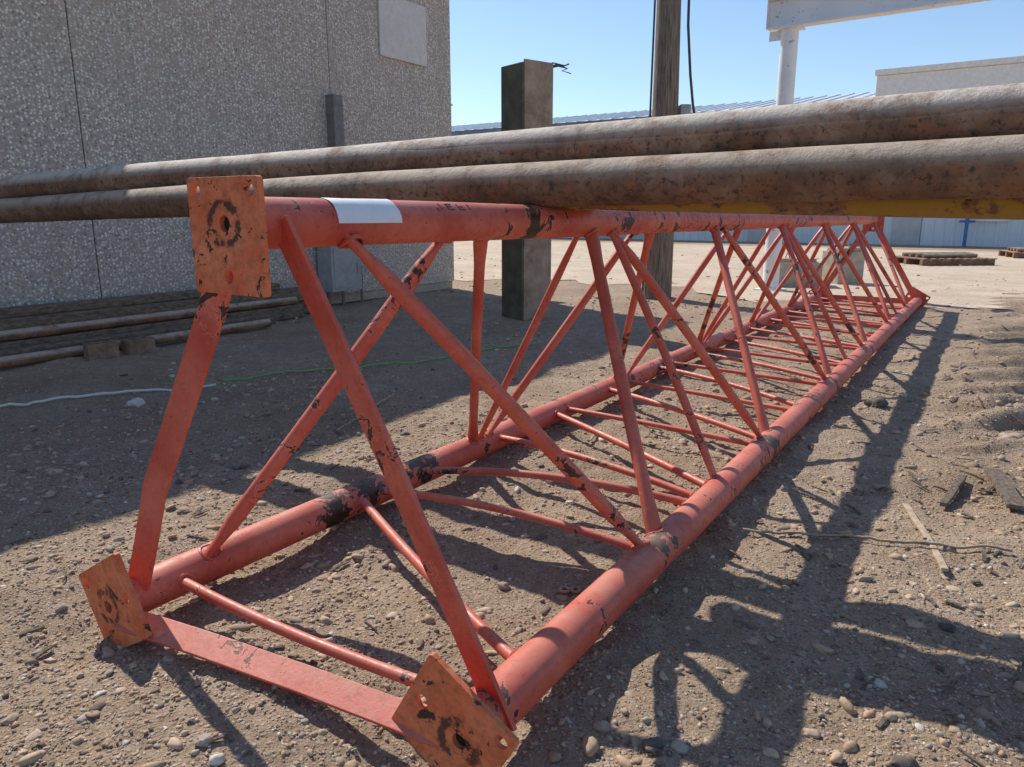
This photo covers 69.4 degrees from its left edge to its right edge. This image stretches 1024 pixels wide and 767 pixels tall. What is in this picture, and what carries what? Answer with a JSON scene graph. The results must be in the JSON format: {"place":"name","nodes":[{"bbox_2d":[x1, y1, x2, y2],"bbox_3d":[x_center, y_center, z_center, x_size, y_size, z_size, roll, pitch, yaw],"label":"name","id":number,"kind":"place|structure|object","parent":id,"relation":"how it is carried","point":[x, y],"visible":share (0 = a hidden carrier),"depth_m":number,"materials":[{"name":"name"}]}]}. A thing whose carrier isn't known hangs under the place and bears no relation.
{"place":"outdoors","nodes":[
{"label":"outdoors","id":0,"kind":"place"},
{"bbox_2d":[0,238,1023,766],"bbox_3d":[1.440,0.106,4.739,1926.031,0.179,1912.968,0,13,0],"label":"ground","id":1,"kind":"structure","parent":0,"point":[264,346],"depth_m":2.75,"materials":[{"name":"brown soil"}]},
{"bbox_2d":[83,340,119,359],"bbox_3d":[-3.462,-0.281,6.238,0.130,0.130,0.240,12,18,43],"label":"concrete masonry block","id":2,"kind":"object","parent":1,"relation":"on","point":[101,350],"depth_m":6.19,"materials":[{"name":"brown concrete"}]},
{"bbox_2d":[0,383,215,407],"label":"white rope","id":3,"kind":"object","parent":1,"relation":"on","point":[80,396],"visible":0.8,"depth_m":4.86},
{"bbox_2d":[126,397,145,406],"bbox_3d":[-2.401,0.129,4.725,0.112,0.077,0.095,0,13,0],"label":"pale rock","id":4,"kind":"object","parent":1,"relation":"on","point":[138,402],"visible":0.83,"depth_m":4.70,"materials":[{"name":"white stone"}]},
{"bbox_2d":[120,336,155,354],"bbox_3d":[-3.263,-0.333,6.463,0.130,0.130,0.240,7,15,27],"label":"concrete masonry block","id":5,"kind":"object","parent":1,"relation":"on","point":[138,345],"depth_m":6.40,"materials":[{"name":"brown concrete"}]},
{"bbox_2d":[0,296,297,368],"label":"scrap pipes","id":6,"kind":"object","parent":1,"relation":"on","point":[32,357],"visible":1,"depth_m":6.82,"materials":[{"name":"metal"}]},
{"bbox_2d":[0,283,309,356],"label":"timber stack","id":7,"kind":"object","parent":1,"relation":"on","point":[19,317],"visible":0.45,"depth_m":6.92,"materials":[{"name":"brown wood"}]},
{"bbox_2d":[194,733,213,746],"bbox_3d":[-0.698,0.808,1.675,0.043,0.025,0.032,0,13,0],"label":"brown rock","id":8,"kind":"object","parent":1,"relation":"on","point":[204,740],"visible":1,"depth_m":1.67,"materials":[{"name":"beige stone"}]},
{"bbox_2d":[0,0,453,307],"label":"wall panels","id":9,"kind":"object","parent":1,"relation":"on","point":[92,83],"visible":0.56,"depth_m":7.74,"materials":[{"name":"grey concrete"}]},
{"bbox_2d":[377,0,426,66],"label":"wall cover plate","id":10,"kind":"object","parent":9,"relation":"attached to","point":[402,29],"depth_m":10.33,"materials":[{"name":"grey metal"}]},
{"bbox_2d":[336,418,357,430],"bbox_3d":[-0.925,0.216,4.276,0.013,0.038,0.291,6,14,23],"label":"wood stick","id":11,"kind":"object","parent":1,"relation":"on","point":[346,424],"visible":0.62,"depth_m":4.23,"materials":[{"name":"wood"}]},
{"bbox_2d":[223,343,538,380],"bbox_3d":[-0.887,-0.194,6.127,2.858,0.044,0.192,-9,16,-33],"label":"green rope","id":12,"kind":"object","parent":1,"relation":"on","point":[361,366],"visible":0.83,"depth_m":5.87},
{"bbox_2d":[376,393,394,405],"bbox_3d":[-0.818,0.100,4.769,0.017,0.024,0.359,2,13,10],"label":"wood stick","id":13,"kind":"object","parent":1,"relation":"on","point":[383,400],"visible":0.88,"depth_m":4.75,"materials":[{"name":"wood"}]},
{"bbox_2d":[331,281,452,303],"bbox_3d":[-8.526,-0.248,6.128,5.980,0.115,18.461,8,15,32],"label":"foundation","id":14,"kind":"object","parent":1,"relation":"on","point":[356,296],"visible":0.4,"depth_m":10.65,"materials":[{"name":"concrete"}]},
{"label":"wall","id":15,"kind":"object","parent":14,"relation":"on","visible":0},
{"bbox_2d":[317,246,361,291],"bbox_3d":[-2.249,-1.535,9.692,0.285,0.625,0.550,8,15,32],"label":"electrical cabinet","id":16,"kind":"object","parent":15,"relation":"attached to","point":[339,270],"visible":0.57,"depth_m":9.54,"materials":[{"name":"grey metal"}]},
{"bbox_2d":[325,94,363,305],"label":"conduits","id":17,"kind":"object","parent":15,"relation":"attached to","point":[334,120],"visible":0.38,"depth_m":9.42,"materials":[{"name":"grey metal"}]},
{"bbox_2d":[497,581,508,589],"bbox_3d":[-0.028,0.661,2.405,0.040,0.032,0.034,0,13,0],"label":"brown rock","id":18,"kind":"object","parent":1,"relation":"on","point":[502,585],"visible":1,"depth_m":2.39,"materials":[{"name":"beige stone"}]},
{"bbox_2d":[79,175,930,766],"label":"lattice tower section","id":19,"kind":"object","parent":1,"relation":"on","point":[237,231],"visible":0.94,"depth_m":2.28,"materials":[{"name":"red paint"}]},
{"bbox_2d":[0,134,1023,222],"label":"rusty steel pipe","id":20,"kind":"object","parent":19,"relation":"on","point":[986,167],"visible":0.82,"depth_m":2.39,"materials":[{"name":"brown metal"}]},
{"bbox_2d":[0,83,1023,198],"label":"rusty steel pipe","id":21,"kind":"object","parent":20,"relation":"on","point":[992,110],"visible":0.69,"depth_m":2.53,"materials":[{"name":"brown metal"}]},
{"bbox_2d":[563,198,1023,219],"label":"yellow painted pipe","id":22,"kind":"object","parent":19,"relation":"on","point":[1003,208],"visible":0.27,"depth_m":2.26,"materials":[{"name":"yellow metal"}]},
{"bbox_2d":[0,250,1023,766],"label":"gravel stones","id":23,"kind":"object","parent":1,"relation":"on","point":[590,746],"visible":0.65,"depth_m":2.38,"materials":[{"name":"brown gravel"}]},
{"bbox_2d":[501,62,523,319],"bbox_3d":[0.087,-2.111,8.324,0.229,2.760,0.380,-10,16,-37],"label":"web and side plate","id":24,"kind":"object","parent":1,"relation":"on","point":[512,96],"visible":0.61,"depth_m":8.27,"materials":[{"name":"grey metal"}]},
{"bbox_2d":[8,324,1023,766],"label":"stones","id":25,"kind":"object","parent":1,"relation":"on","point":[648,748],"visible":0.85,"depth_m":2.63,"materials":[{"name":"grey stone"}]},
{"bbox_2d":[523,59,552,319],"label":"flanges","id":26,"kind":"object","parent":1,"relation":"on","point":[538,94],"visible":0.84,"depth_m":8.24,"materials":[{"name":"grey metal"}]},
{"bbox_2d":[552,62,570,73],"bbox_3d":[0.444,-3.472,8.140,0.412,0.128,0.044,0,13,0],"label":"frayed cable end","id":27,"kind":"object","parent":26,"relation":"attached to","point":[558,65],"visible":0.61,"depth_m":8.13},
{"bbox_2d":[558,586,581,593],"bbox_3d":[0.187,0.664,2.382,0.076,0.012,0.040,0,13,0],"label":"rusty pipe clamp","id":28,"kind":"object","parent":1,"relation":"on","point":[572,589],"visible":1,"depth_m":2.37,"materials":[{"name":"metal"}]},
{"bbox_2d":[587,428,602,441],"bbox_3d":[0.454,0.279,4.032,0.017,0.014,0.257,5,14,21],"label":"wood stick","id":29,"kind":"object","parent":1,"relation":"on","point":[592,436],"visible":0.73,"depth_m":3.98,"materials":[{"name":"beige wood"}]},
{"bbox_2d":[592,720,610,732],"bbox_3d":[0.219,0.837,1.808,0.046,0.035,0.034,0,13,0],"label":"brown rock","id":30,"kind":"object","parent":1,"relation":"on","point":[601,726],"visible":1,"depth_m":1.80,"materials":[{"name":"stone"}]},
{"bbox_2d":[642,736,663,751],"bbox_3d":[0.332,0.853,1.743,0.050,0.038,0.038,0,13,0],"label":"dark rock","id":31,"kind":"object","parent":1,"relation":"on","point":[656,742],"visible":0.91,"depth_m":1.73,"materials":[{"name":"grey stone"}]},
{"bbox_2d":[642,0,694,299],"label":"wooden utility pole","id":32,"kind":"object","parent":1,"relation":"on","point":[665,82],"visible":0.54,"depth_m":9.88,"materials":[{"name":"brown wood"}]},
{"bbox_2d":[744,636,757,645],"bbox_3d":[0.686,0.741,2.127,0.039,0.028,0.032,0,13,0],"label":"brown rock","id":33,"kind":"object","parent":1,"relation":"on","point":[752,640],"visible":1,"depth_m":2.12,"materials":[{"name":"stone"}]},
{"bbox_2d":[864,397,888,407],"bbox_3d":[2.331,0.135,4.722,0.151,0.094,0.107,0,13,0],"label":"rock","id":34,"kind":"object","parent":1,"relation":"on","point":[880,402],"visible":0.84,"depth_m":4.69,"materials":[{"name":"beige stone"}]},
{"bbox_2d":[742,528,1012,551],"bbox_3d":[1.326,0.573,2.726,0.911,0.046,0.026,4,13,15],"label":"thin rusty rod","id":35,"kind":"object","parent":1,"relation":"on","point":[881,540],"visible":1,"depth_m":2.72,"materials":[{"name":"metal"}]},
{"bbox_2d":[891,755,917,766],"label":"rock","id":36,"kind":"object","parent":1,"relation":"on","point":[901,761],"visible":1,"depth_m":1.65,"materials":[{"name":"grey stone"}]},
{"bbox_2d":[903,503,948,571],"bbox_3d":[1.564,0.571,2.809,0.030,0.030,0.650,4,14,17],"label":"wood stick","id":37,"kind":"object","parent":1,"relation":"on","point":[939,558],"visible":0.95,"depth_m":2.77,"materials":[{"name":"beige wood"}]},
{"bbox_2d":[939,623,956,632],"bbox_3d":[1.274,0.714,2.159,0.047,0.026,0.033,0,13,0],"label":"dark rock","id":38,"kind":"object","parent":1,"relation":"on","point":[951,628],"visible":1,"depth_m":2.15,"materials":[{"name":"grey stone"}]},
{"bbox_2d":[939,474,965,506],"bbox_3d":[1.924,0.465,3.224,0.033,0.044,0.363,11,17,40],"label":"wood stick","id":39,"kind":"object","parent":1,"relation":"on","point":[950,495],"visible":1,"depth_m":3.20,"materials":[{"name":"wood"}]},
{"bbox_2d":[959,219,974,246],"bbox_3d":[16.532,-5.769,26.896,0.505,1.560,0.176,10,16,37],"label":"blue standpipe","id":40,"kind":"object","parent":1,"relation":"on","point":[967,221],"visible":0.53,"depth_m":26.92,"materials":[{"name":"metal"}]},
{"bbox_2d":[984,467,1023,510],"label":"wood plank","id":41,"kind":"object","parent":1,"relation":"on","point":[1008,493],"visible":1,"depth_m":3.13,"materials":[{"name":"wood"}]},
{"bbox_2d":[997,432,1023,438],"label":"brown rock","id":42,"kind":"object","parent":1,"relation":"on","point":[1002,435],"visible":0.45,"depth_m":3.97,"materials":[{"name":"stone"}]},
{"bbox_2d":[449,0,1023,125],"label":"sky","id":43,"kind":"structure","parent":0,"point":[606,45],"materials":[{"name":"blue"}]},
{"bbox_2d":[452,56,1023,246],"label":"metal warehouse","id":44,"kind":"structure","parent":0,"point":[950,231],"depth_m":27.49,"materials":[{"name":"blue"}]},
{"bbox_2d":[599,217,921,244],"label":"doors","id":45,"kind":"structure","parent":44,"relation":"in","point":[904,230],"depth_m":28.41,"materials":[{"name":"paint"}]},
{"bbox_2d":[454,240,1023,308],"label":"dirt road","id":46,"kind":"structure","parent":0,"point":[955,279],"depth_m":14.92,"materials":[{"name":"beige soil"}]},
{"bbox_2d":[760,253,822,286],"bbox_3d":[4.700,-1.943,12.482,0.900,0.569,0.600,3,13,11],"label":"concrete ballast block","id":47,"kind":"object","parent":46,"relation":"on","point":[786,267],"depth_m":12.22,"materials":[{"name":"grey concrete"}]},
{"bbox_2d":[822,241,864,283],"bbox_3d":[5.750,-2.106,12.855,0.520,0.719,0.440,-4,14,-17],"label":"concrete ballast block","id":48,"kind":"object","parent":46,"relation":"on","point":[856,257],"depth_m":12.70,"materials":[{"name":"grey concrete"}]},
{"bbox_2d":[753,0,989,290],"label":"white pipe gantry","id":49,"kind":"object","parent":46,"relation":"on","point":[787,21],"visible":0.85,"depth_m":10.82,"materials":[{"name":"metal"}]},
{"bbox_2d":[896,252,996,265],"bbox_3d":[10.302,-3.008,17.779,1.803,0.268,1.400,-1,13,-6],"label":"scrap pallet","id":50,"kind":"object","parent":46,"relation":"on","point":[943,258],"visible":0.94,"depth_m":17.22,"materials":[{"name":"wood"}]},
{"bbox_2d":[998,247,1023,257],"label":"scrap pallet","id":51,"kind":"object","parent":46,"relation":"on","point":[1015,252],"visible":0.97,"depth_m":20.31,"materials":[{"name":"wood"}]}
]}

